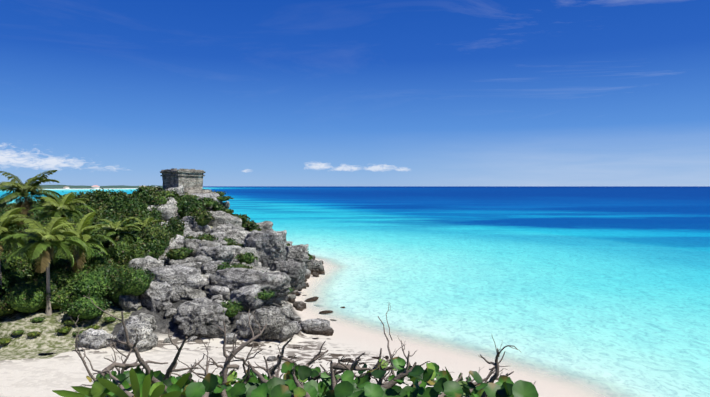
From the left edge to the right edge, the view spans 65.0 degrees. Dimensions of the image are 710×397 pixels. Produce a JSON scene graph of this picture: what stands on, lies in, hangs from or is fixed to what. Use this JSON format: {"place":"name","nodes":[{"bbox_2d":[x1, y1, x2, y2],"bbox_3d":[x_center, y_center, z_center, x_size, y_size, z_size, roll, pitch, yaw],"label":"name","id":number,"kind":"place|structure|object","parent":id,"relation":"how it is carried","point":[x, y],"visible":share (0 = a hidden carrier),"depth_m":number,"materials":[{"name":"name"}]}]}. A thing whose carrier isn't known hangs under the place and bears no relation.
{"place":"outdoors","nodes":[
{"label":"outdoors","id":0,"kind":"place"},
{"bbox_2d":[0,193,615,396],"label":"terrain","id":1,"kind":"structure","parent":0,"point":[27,369],"depth_m":38.03,"materials":[{"name":"beige sand"}]},
{"bbox_2d":[0,185,313,343],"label":"shrubs","id":2,"kind":"object","parent":1,"relation":"on","point":[21,304],"visible":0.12,"depth_m":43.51,"materials":[{"name":"green plant"}]},
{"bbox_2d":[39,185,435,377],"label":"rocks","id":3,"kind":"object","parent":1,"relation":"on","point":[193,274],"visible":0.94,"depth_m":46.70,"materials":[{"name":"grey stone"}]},
{"bbox_2d":[155,168,215,193],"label":"temple of the wind","id":4,"kind":"structure","parent":3,"relation":"on","point":[190,181],"depth_m":98.86,"materials":[{"name":"stone"}]},
{"bbox_2d":[52,356,538,396],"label":"foreground leaves","id":5,"kind":"object","parent":1,"relation":"on","point":[137,379],"visible":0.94,"depth_m":3.56,"materials":[{"name":"green plant"}]},
{"bbox_2d":[70,285,535,396],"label":"bare branches","id":6,"kind":"object","parent":1,"relation":"on","point":[271,372],"visible":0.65,"depth_m":3.81,"materials":[{"name":"brown wood"}]},
{"bbox_2d":[0,186,709,396],"bbox_3d":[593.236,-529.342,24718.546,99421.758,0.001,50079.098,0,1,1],"label":"sea water","id":7,"kind":"structure","parent":0,"point":[606,288],"depth_m":81.34,"materials":[{"name":"blue liquid"}]},
{"bbox_2d":[0,0,709,185],"label":"sky","id":8,"kind":"structure","parent":0,"point":[93,92],"materials":[{"name":"blue"}]},
{"bbox_3d":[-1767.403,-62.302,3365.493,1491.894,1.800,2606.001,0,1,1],"label":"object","id":9,"kind":"structure","parent":0,"visible":0},
{"bbox_2d":[0,185,162,188],"bbox_3d":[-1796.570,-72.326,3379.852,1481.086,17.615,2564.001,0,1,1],"label":"distant coastline","id":10,"kind":"structure","parent":9,"relation":"on","point":[79,187],"depth_m":2427.13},
{"bbox_2d":[63,185,156,188],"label":"distant buildings","id":11,"kind":"structure","parent":9,"relation":"on","point":[95,187],"depth_m":2346.85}
]}

